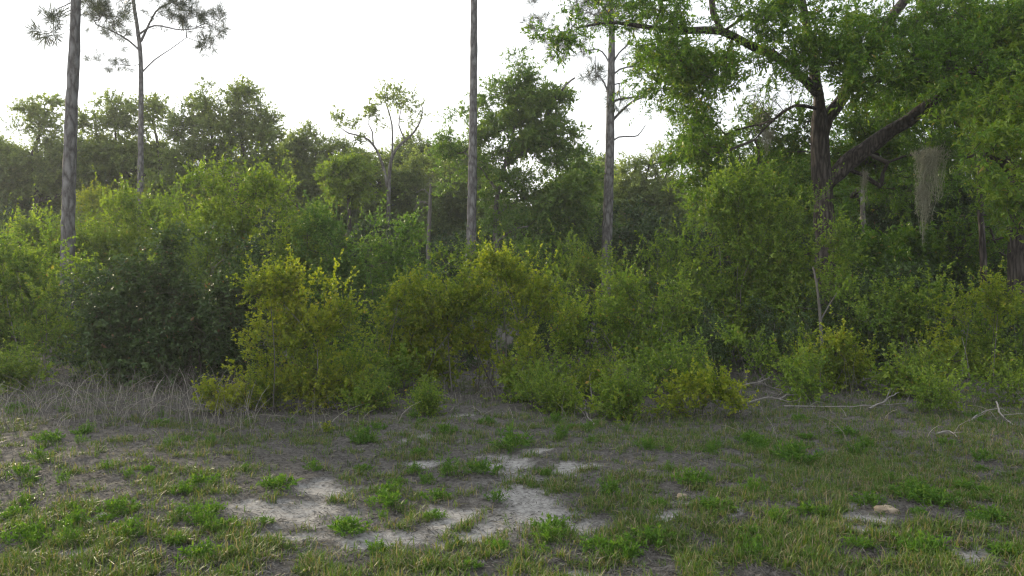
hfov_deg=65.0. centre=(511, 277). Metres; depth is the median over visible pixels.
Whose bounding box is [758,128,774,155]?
spanish moss
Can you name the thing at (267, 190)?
shrub
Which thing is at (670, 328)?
understory shrub
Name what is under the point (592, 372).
yaupon shrub
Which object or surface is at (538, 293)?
yaupon shrub
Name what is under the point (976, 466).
weed
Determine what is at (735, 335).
shrub
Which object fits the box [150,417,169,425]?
weed
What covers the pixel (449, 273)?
understory shrub
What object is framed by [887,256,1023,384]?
yaupon shrub
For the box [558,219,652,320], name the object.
understory shrub
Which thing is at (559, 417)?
weed
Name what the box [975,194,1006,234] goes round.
oak tree
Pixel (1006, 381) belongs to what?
shrub
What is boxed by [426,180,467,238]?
oak tree
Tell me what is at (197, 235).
understory shrub
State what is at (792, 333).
understory shrub
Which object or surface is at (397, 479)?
weed
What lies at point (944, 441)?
weed
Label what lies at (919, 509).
weed
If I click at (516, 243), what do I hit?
understory shrub
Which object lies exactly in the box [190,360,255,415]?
yaupon shrub
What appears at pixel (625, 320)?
shrub
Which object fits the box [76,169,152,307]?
shrub
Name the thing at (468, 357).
understory shrub
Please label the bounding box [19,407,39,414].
weed
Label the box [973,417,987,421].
weed
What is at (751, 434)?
weed
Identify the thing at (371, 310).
understory shrub
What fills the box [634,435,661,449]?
weed
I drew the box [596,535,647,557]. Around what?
weed
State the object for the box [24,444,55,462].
weed
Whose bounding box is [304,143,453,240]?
oak tree
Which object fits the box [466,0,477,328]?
pine tree
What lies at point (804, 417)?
weed
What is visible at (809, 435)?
weed
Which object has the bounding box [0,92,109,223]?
oak tree
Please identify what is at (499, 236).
understory shrub
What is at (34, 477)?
weed
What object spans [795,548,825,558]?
weed
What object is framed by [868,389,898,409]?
fallen branch
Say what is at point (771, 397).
fallen branch
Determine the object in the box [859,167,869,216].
spanish moss
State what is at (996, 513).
weed
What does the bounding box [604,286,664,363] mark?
understory shrub
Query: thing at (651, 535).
weed
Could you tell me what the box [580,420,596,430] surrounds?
weed
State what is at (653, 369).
shrub
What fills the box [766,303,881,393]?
yaupon shrub
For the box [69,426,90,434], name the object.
weed
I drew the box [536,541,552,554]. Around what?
weed
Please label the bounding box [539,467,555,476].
weed
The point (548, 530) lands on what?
weed
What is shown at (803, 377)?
seedling
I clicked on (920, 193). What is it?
spanish moss
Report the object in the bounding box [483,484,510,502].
weed
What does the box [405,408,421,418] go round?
weed
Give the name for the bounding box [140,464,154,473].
weed
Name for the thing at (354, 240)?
understory shrub
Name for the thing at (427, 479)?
weed
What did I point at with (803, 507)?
weed
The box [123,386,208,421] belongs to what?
dry stalks
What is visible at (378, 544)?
weed
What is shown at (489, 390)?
dry stalks
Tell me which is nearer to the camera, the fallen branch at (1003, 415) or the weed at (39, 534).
the weed at (39, 534)
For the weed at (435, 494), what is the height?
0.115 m
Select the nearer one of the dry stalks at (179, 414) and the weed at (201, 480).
the weed at (201, 480)
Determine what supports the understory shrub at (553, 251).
on the ground at (316, 493)
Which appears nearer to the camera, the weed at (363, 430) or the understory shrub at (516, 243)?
the weed at (363, 430)
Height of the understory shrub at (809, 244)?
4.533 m
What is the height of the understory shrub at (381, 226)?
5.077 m
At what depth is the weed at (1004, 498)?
5.82 m
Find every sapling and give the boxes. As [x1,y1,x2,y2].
[640,134,915,366]
[772,260,897,381]
[814,136,973,297]
[929,123,1020,341]
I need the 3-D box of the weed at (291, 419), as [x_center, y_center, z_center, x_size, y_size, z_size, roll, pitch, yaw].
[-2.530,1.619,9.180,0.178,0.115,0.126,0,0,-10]
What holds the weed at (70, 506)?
on the ground at (316, 493)
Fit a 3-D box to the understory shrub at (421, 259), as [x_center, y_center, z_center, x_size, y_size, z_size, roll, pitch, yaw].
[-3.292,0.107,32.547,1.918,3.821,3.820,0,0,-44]
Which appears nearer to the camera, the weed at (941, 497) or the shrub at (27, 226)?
the weed at (941, 497)
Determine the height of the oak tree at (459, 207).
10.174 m
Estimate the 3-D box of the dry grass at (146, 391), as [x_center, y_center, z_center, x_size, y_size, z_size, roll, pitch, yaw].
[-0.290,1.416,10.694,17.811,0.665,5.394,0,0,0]
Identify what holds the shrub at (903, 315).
on the ground at (316, 493)
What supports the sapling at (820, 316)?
on the ground at (316, 493)
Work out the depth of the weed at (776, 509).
5.21 m
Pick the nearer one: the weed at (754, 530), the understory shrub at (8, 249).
the weed at (754, 530)
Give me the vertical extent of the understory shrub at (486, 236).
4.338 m
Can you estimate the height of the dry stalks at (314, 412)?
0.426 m
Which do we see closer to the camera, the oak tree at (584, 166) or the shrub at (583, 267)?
the shrub at (583, 267)
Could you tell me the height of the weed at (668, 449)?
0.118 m
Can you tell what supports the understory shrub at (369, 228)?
on the ground at (316, 493)
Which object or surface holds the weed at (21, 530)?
on the ground at (316, 493)
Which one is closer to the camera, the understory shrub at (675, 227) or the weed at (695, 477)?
the weed at (695, 477)
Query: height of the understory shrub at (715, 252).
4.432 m
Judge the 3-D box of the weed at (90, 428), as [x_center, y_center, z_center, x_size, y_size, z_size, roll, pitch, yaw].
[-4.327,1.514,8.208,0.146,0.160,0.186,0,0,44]
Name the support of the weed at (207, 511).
on the ground at (316, 493)
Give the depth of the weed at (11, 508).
5.60 m
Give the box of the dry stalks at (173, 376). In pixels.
[95,356,244,393]
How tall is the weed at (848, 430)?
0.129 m
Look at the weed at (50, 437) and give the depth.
7.86 m
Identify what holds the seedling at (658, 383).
on the ground at (316, 493)
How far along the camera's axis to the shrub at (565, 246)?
18.97 m
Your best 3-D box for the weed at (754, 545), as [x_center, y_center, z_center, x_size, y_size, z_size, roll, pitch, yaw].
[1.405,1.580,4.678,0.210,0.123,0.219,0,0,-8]
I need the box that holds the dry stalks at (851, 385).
[818,353,859,403]
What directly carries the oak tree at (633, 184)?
on the ground at (316, 493)
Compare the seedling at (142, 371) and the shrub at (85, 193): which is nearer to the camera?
the seedling at (142, 371)
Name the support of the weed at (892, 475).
on the ground at (316, 493)
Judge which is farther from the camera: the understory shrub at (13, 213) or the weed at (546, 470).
the understory shrub at (13, 213)
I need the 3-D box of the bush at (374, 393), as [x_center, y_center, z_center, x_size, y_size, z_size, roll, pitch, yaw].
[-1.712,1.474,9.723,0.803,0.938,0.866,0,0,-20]
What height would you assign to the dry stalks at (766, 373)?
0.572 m
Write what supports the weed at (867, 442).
on the ground at (316, 493)
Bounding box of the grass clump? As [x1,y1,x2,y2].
[297,377,402,409]
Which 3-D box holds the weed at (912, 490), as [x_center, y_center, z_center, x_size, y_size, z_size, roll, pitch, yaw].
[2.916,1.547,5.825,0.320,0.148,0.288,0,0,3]
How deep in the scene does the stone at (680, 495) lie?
5.82 m
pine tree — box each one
[18,0,139,348]
[80,0,230,230]
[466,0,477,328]
[519,0,665,307]
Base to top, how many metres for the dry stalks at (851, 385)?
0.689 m
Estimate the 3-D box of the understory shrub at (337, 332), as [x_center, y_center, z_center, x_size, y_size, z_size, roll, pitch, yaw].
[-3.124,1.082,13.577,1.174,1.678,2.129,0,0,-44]
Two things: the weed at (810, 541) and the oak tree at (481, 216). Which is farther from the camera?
the oak tree at (481, 216)
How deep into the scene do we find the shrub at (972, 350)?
12.46 m
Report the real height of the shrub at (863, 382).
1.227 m
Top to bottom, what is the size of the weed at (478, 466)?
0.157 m
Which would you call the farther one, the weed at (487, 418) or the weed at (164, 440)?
the weed at (487, 418)
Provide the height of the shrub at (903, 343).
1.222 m
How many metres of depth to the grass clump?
10.01 m
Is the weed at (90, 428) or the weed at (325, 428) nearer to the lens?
the weed at (90, 428)
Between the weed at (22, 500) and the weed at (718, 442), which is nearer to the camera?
the weed at (22, 500)
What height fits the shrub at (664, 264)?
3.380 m
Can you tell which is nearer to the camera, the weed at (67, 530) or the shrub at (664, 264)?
the weed at (67, 530)
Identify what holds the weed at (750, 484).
on the ground at (316, 493)
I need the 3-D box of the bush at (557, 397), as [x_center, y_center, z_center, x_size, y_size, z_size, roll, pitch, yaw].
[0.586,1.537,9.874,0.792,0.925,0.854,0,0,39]
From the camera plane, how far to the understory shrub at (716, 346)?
13.54 m
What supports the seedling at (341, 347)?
on the ground at (316, 493)
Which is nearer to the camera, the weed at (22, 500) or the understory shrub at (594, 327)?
the weed at (22, 500)
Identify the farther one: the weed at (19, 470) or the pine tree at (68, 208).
the pine tree at (68, 208)
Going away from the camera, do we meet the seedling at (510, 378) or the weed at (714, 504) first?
the weed at (714, 504)
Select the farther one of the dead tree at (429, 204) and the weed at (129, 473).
the dead tree at (429, 204)
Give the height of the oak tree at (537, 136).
9.665 m
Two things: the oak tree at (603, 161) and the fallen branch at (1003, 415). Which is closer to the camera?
the fallen branch at (1003, 415)
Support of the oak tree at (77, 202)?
on the ground at (316, 493)
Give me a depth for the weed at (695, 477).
6.24 m
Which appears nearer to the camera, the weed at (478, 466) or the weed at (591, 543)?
the weed at (591, 543)
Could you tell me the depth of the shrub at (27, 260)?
14.44 m
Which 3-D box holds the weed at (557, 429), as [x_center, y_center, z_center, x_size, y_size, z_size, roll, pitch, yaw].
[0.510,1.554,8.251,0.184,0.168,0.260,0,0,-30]
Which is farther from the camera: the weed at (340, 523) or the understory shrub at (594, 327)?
the understory shrub at (594, 327)
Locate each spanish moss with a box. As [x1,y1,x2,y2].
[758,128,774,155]
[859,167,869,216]
[908,142,956,221]
[913,180,934,246]
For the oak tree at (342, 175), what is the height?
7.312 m
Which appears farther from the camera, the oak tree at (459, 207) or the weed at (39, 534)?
the oak tree at (459, 207)
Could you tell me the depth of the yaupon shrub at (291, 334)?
9.88 m
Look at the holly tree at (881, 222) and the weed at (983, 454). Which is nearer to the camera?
the weed at (983, 454)
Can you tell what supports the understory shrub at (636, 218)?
on the ground at (316, 493)
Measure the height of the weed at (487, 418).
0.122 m
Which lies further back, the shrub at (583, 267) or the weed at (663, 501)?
the shrub at (583, 267)
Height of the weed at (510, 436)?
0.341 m
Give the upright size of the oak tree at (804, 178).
6.583 m
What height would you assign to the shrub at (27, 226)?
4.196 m
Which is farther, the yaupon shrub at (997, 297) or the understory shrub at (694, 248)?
the understory shrub at (694, 248)
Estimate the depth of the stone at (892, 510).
5.38 m
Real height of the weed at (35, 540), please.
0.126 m
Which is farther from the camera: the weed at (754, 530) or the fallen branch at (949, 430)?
the fallen branch at (949, 430)
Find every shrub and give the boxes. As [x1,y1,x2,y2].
[0,184,136,343]
[0,192,104,366]
[0,200,84,285]
[0,225,27,296]
[0,270,92,374]
[0,295,38,359]
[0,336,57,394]
[35,286,98,367]
[37,164,198,333]
[45,216,296,389]
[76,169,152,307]
[137,136,345,348]
[170,200,274,291]
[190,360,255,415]
[221,235,388,414]
[228,283,331,368]
[241,197,316,301]
[255,217,288,243]
[285,185,461,349]
[296,295,365,367]
[312,288,435,396]
[322,225,368,309]
[330,216,384,241]
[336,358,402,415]
[338,285,410,352]
[345,211,421,258]
[349,213,442,307]
[362,253,512,390]
[386,279,517,371]
[404,235,457,281]
[425,212,550,348]
[425,225,594,394]
[425,238,488,312]
[431,222,515,315]
[431,227,461,248]
[478,217,515,253]
[484,285,587,364]
[489,325,555,403]
[495,213,613,345]
[507,210,537,277]
[513,222,600,307]
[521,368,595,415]
[523,274,639,363]
[535,230,703,381]
[554,228,645,348]
[555,193,676,287]
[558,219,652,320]
[558,346,634,403]
[571,218,673,301]
[591,210,711,342]
[594,315,733,406]
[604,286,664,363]
[635,277,750,362]
[642,350,759,421]
[643,206,706,306]
[677,220,711,267]
[678,297,739,375]
[695,228,744,312]
[699,229,741,301]
[700,306,789,388]
[732,295,819,376]
[757,207,815,279]
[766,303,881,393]
[781,283,915,371]
[788,224,815,274]
[813,244,974,369]
[817,252,951,358]
[825,274,912,369]
[874,308,956,370]
[883,278,971,368]
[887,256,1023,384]
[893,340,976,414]
[917,329,1023,408]
[939,265,1023,377]
[943,276,1023,369]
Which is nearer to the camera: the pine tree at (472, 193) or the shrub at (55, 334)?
the shrub at (55, 334)
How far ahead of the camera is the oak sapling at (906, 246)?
20.52 m
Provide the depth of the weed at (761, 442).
7.95 m
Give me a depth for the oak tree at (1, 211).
43.59 m
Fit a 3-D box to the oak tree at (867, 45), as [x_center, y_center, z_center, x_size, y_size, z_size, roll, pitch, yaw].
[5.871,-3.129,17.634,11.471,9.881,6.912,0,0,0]
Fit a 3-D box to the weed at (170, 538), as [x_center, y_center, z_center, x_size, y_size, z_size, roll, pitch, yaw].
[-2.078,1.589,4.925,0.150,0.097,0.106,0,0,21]
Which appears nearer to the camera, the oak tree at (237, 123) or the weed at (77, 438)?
the weed at (77, 438)
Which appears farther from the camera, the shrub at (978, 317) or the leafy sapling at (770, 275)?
the leafy sapling at (770, 275)
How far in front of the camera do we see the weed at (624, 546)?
4.75 m
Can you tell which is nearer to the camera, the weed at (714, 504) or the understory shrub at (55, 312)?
the weed at (714, 504)
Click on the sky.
(310, 57)
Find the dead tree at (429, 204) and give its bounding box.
[408,175,445,288]
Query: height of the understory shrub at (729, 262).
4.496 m
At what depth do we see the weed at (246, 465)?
6.89 m
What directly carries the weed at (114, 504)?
on the ground at (316, 493)
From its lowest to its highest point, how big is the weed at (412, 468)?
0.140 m
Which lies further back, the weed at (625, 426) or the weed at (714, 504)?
the weed at (625, 426)
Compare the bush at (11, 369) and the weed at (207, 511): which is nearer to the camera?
the weed at (207, 511)
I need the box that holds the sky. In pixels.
[0,0,1020,205]
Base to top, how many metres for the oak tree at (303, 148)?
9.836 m
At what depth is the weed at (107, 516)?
5.43 m
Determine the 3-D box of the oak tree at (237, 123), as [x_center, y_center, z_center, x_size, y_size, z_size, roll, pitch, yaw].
[-13.128,-3.582,35.886,7.748,10.602,4.705,0,0,0]
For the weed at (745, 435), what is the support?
on the ground at (316, 493)
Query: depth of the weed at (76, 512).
5.34 m
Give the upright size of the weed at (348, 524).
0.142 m
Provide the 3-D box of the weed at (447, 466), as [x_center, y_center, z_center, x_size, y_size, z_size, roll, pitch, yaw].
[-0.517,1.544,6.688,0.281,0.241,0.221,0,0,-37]
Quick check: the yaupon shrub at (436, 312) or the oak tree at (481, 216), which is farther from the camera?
the oak tree at (481, 216)
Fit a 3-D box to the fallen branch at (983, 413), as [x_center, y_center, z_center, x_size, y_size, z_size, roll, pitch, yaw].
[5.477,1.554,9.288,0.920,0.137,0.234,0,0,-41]
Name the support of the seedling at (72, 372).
on the ground at (316, 493)
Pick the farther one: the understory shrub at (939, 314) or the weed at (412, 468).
the understory shrub at (939, 314)
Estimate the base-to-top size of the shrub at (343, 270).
3.745 m
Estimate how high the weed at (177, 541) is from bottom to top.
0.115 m
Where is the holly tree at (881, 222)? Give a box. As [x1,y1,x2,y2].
[837,156,1007,331]
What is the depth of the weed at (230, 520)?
5.16 m
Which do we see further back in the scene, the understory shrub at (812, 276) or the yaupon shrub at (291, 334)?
the understory shrub at (812, 276)
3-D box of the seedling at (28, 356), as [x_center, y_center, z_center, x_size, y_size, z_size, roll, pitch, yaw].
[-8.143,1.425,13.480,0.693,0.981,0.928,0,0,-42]
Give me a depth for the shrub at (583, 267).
17.91 m
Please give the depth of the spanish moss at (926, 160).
15.75 m
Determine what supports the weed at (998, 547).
on the ground at (316, 493)
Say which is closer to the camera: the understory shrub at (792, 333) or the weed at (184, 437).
the weed at (184, 437)
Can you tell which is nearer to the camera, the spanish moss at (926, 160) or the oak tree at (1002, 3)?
the spanish moss at (926, 160)
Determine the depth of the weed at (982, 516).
5.23 m
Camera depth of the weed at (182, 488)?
6.07 m
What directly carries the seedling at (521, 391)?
on the ground at (316, 493)
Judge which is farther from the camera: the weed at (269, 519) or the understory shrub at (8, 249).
the understory shrub at (8, 249)
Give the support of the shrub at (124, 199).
on the ground at (316, 493)
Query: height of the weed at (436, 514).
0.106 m
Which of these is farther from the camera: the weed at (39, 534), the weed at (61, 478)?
the weed at (61, 478)
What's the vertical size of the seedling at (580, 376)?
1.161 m
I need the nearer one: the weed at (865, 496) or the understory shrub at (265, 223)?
the weed at (865, 496)
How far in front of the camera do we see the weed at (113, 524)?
5.20 m
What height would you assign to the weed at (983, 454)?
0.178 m
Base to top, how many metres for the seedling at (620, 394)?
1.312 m
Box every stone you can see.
[677,493,686,498]
[874,505,900,514]
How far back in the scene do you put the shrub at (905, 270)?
15.38 m
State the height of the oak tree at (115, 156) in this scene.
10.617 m
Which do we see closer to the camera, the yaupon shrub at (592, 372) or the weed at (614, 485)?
the weed at (614, 485)
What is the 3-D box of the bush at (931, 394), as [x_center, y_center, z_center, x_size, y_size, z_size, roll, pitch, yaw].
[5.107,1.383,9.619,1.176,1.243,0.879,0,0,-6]
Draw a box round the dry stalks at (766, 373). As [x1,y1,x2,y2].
[745,360,779,382]
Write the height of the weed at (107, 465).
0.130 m
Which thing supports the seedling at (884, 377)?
on the ground at (316, 493)
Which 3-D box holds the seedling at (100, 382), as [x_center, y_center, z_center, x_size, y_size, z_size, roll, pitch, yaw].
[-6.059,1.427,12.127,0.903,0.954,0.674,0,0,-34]
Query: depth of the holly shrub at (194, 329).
11.94 m
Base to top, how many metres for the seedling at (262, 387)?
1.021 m
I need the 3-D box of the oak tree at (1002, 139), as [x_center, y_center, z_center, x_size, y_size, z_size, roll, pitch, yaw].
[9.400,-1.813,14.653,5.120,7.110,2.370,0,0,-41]
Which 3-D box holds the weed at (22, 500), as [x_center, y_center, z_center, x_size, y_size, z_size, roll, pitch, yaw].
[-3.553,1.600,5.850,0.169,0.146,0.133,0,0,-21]
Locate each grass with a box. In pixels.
[0,351,1023,441]
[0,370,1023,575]
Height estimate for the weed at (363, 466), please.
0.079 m
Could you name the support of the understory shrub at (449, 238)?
on the ground at (316, 493)
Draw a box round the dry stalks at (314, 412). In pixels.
[242,391,379,429]
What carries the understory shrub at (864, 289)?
on the ground at (316, 493)
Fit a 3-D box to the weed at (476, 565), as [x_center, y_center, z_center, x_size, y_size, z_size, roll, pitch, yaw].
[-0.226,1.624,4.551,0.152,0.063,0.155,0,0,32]
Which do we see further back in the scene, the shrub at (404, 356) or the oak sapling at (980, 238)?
the oak sapling at (980, 238)
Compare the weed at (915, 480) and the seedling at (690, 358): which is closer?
the weed at (915, 480)
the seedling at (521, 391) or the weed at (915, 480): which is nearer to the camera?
the weed at (915, 480)
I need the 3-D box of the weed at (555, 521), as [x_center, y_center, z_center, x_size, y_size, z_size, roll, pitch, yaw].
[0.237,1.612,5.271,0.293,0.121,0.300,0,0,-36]
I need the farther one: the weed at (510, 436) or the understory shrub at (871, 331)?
the understory shrub at (871, 331)
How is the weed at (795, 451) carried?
on the ground at (316, 493)
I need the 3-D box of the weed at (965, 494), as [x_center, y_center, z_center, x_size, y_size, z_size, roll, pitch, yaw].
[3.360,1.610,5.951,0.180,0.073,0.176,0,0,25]
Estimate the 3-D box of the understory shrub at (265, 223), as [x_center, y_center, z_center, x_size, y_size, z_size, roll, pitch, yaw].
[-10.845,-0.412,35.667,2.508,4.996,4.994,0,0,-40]
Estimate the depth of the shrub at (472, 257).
18.48 m
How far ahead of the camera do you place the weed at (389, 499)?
5.89 m
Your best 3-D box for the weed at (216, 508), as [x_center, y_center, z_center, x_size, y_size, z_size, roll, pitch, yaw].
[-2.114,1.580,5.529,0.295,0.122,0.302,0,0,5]
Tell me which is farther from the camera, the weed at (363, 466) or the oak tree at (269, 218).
the oak tree at (269, 218)
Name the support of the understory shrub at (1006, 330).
on the ground at (316, 493)
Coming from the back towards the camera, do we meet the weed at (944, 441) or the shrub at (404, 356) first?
the shrub at (404, 356)
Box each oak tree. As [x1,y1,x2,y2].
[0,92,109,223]
[0,131,60,226]
[75,87,176,221]
[75,201,101,231]
[132,74,298,222]
[232,157,294,233]
[254,119,382,225]
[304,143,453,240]
[311,147,386,235]
[327,78,434,242]
[366,126,512,245]
[423,45,605,327]
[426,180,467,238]
[476,198,529,243]
[520,0,1023,355]
[537,142,625,247]
[587,150,627,204]
[601,136,709,237]
[673,125,858,260]
[829,0,1023,331]
[928,11,1023,360]
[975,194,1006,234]
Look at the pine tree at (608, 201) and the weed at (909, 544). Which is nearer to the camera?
the weed at (909, 544)
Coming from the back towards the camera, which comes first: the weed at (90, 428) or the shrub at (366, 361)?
the shrub at (366, 361)
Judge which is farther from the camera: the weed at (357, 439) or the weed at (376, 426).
the weed at (376, 426)
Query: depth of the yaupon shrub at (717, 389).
9.71 m
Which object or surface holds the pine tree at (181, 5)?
on the ground at (316, 493)
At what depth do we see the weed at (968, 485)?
6.16 m
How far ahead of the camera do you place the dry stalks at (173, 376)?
11.12 m
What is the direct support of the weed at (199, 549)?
on the ground at (316, 493)
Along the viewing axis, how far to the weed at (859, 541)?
4.72 m
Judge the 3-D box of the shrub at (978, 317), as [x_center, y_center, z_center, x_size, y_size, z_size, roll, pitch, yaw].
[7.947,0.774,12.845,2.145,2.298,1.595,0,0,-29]
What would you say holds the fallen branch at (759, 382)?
on the ground at (316, 493)
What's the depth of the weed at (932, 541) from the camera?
4.63 m
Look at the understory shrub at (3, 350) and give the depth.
14.74 m
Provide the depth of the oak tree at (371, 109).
35.95 m
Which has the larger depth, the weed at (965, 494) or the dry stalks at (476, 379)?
the dry stalks at (476, 379)
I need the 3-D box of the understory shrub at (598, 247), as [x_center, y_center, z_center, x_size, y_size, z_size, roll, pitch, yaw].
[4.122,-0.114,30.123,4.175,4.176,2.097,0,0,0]
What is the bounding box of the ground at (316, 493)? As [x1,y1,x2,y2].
[0,305,1023,575]
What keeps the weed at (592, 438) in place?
on the ground at (316, 493)
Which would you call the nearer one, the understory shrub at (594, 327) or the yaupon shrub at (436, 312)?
the yaupon shrub at (436, 312)
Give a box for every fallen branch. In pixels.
[744,375,790,390]
[749,388,799,402]
[784,395,909,406]
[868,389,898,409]
[935,419,969,437]
[968,408,1009,421]
[995,401,1023,425]
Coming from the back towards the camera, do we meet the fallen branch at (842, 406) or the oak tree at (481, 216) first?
the oak tree at (481, 216)
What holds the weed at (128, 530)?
on the ground at (316, 493)
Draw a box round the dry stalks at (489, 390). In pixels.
[477,380,507,399]
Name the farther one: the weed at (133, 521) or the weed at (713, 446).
the weed at (713, 446)
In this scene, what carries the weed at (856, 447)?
on the ground at (316, 493)
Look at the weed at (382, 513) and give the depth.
5.59 m
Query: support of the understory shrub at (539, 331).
on the ground at (316, 493)
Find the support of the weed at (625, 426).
on the ground at (316, 493)
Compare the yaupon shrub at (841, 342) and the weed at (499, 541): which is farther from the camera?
the yaupon shrub at (841, 342)
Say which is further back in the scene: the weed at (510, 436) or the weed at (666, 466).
the weed at (510, 436)
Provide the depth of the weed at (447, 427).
8.51 m
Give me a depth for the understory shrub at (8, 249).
29.69 m
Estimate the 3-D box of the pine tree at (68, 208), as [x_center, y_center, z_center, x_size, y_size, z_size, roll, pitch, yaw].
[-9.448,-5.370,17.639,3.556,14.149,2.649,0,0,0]
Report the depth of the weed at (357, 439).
8.09 m
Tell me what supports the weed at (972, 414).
on the ground at (316, 493)
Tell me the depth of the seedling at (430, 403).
9.49 m
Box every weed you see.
[0,501,35,520]
[0,518,52,545]
[1,401,24,410]
[5,462,41,476]
[10,487,34,505]
[16,532,48,550]
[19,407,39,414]
[21,474,39,483]
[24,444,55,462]
[27,528,45,541]
[30,429,66,443]
[42,515,82,545]
[51,466,69,485]
[55,502,95,526]
[64,498,77,510]
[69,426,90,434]
[74,431,90,444]
[81,419,95,433]
[93,510,120,523]
[96,494,142,515]
[99,456,113,470]
[103,519,125,532]
[111,519,145,538]
[117,512,146,528]
[123,466,137,477]
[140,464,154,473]
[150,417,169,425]
[158,529,181,544]
[163,434,176,444]
[165,529,188,546]
[168,496,192,518]
[170,482,199,495]
[173,535,234,565]
[179,434,195,441]
[179,469,221,488]
[182,497,228,516]
[184,506,213,526]
[194,506,219,523]
[197,515,242,534]
[202,431,223,443]
[238,460,252,470]
[254,513,275,523]
[255,473,303,490]
[284,414,297,423]
[302,457,324,470]
[318,420,334,432]
[326,513,373,537]
[331,518,365,530]
[346,419,383,442]
[349,433,378,443]
[352,463,375,471]
[363,488,407,509]
[365,535,395,555]
[367,422,388,429]
[373,479,402,496]
[375,505,388,520]
[387,475,407,483]
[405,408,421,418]
[405,459,424,473]
[409,446,427,455]
[418,468,438,484]
[419,488,451,501]
[422,509,449,520]
[431,422,457,433]
[436,449,460,477]
[458,557,485,570]
[461,456,502,474]
[478,415,497,424]
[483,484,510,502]
[484,420,534,453]
[484,537,513,553]
[527,512,573,532]
[529,516,566,544]
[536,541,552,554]
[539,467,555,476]
[543,408,568,423]
[549,421,569,436]
[579,531,608,553]
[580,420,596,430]
[582,433,599,442]
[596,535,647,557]
[597,473,623,496]
[602,538,645,558]
[620,423,631,433]
[623,521,676,551]
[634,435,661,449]
[648,497,667,506]
[657,460,674,470]
[663,441,674,452]
[668,466,713,484]
[695,494,737,513]
[699,441,724,454]
[707,436,721,448]
[732,430,764,443]
[733,532,781,549]
[735,523,766,535]
[736,540,773,556]
[737,473,769,492]
[738,430,760,438]
[747,436,776,448]
[760,503,788,523]
[767,438,823,463]
[790,500,827,516]
[794,414,809,420]
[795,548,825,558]
[798,432,816,438]
[802,538,820,544]
[833,426,859,436]
[838,531,876,549]
[844,438,872,455]
[848,490,887,506]
[855,434,873,445]
[880,469,897,480]
[888,481,935,501]
[892,527,959,553]
[893,538,927,550]
[896,475,944,491]
[908,487,962,508]
[909,504,929,516]
[937,436,956,444]
[947,477,994,493]
[953,491,977,499]
[962,410,985,418]
[964,503,1013,525]
[965,511,991,523]
[969,443,1001,460]
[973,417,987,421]
[974,464,991,470]
[984,493,1018,503]
[984,539,1023,556]
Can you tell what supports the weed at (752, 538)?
on the ground at (316, 493)
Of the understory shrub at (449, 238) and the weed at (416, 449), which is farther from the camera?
the understory shrub at (449, 238)
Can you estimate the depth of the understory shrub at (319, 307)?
13.35 m
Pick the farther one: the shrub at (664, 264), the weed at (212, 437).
the shrub at (664, 264)
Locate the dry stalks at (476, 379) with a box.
[439,355,513,391]
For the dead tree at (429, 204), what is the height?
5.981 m
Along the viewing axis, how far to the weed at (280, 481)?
6.25 m
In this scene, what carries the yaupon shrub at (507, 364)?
on the ground at (316, 493)
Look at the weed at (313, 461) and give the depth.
6.98 m
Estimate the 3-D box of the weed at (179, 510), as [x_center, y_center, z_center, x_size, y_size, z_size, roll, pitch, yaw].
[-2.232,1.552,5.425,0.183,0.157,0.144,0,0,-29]
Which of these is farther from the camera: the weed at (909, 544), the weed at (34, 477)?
the weed at (34, 477)
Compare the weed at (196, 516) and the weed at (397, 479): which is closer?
the weed at (196, 516)
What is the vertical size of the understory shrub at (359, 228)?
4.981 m
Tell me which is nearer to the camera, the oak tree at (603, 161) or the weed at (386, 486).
the weed at (386, 486)
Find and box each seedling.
[1,344,53,370]
[65,352,99,380]
[82,354,119,385]
[126,350,161,384]
[245,353,292,410]
[271,338,345,396]
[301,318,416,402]
[400,371,454,416]
[480,335,586,402]
[494,339,589,414]
[562,341,613,396]
[572,349,666,423]
[611,325,701,394]
[666,341,726,385]
[761,322,842,404]
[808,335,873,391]
[856,332,958,398]
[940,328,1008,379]
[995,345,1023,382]
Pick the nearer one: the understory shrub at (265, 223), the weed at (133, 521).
the weed at (133, 521)
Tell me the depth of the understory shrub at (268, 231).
31.90 m
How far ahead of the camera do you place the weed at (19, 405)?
9.69 m

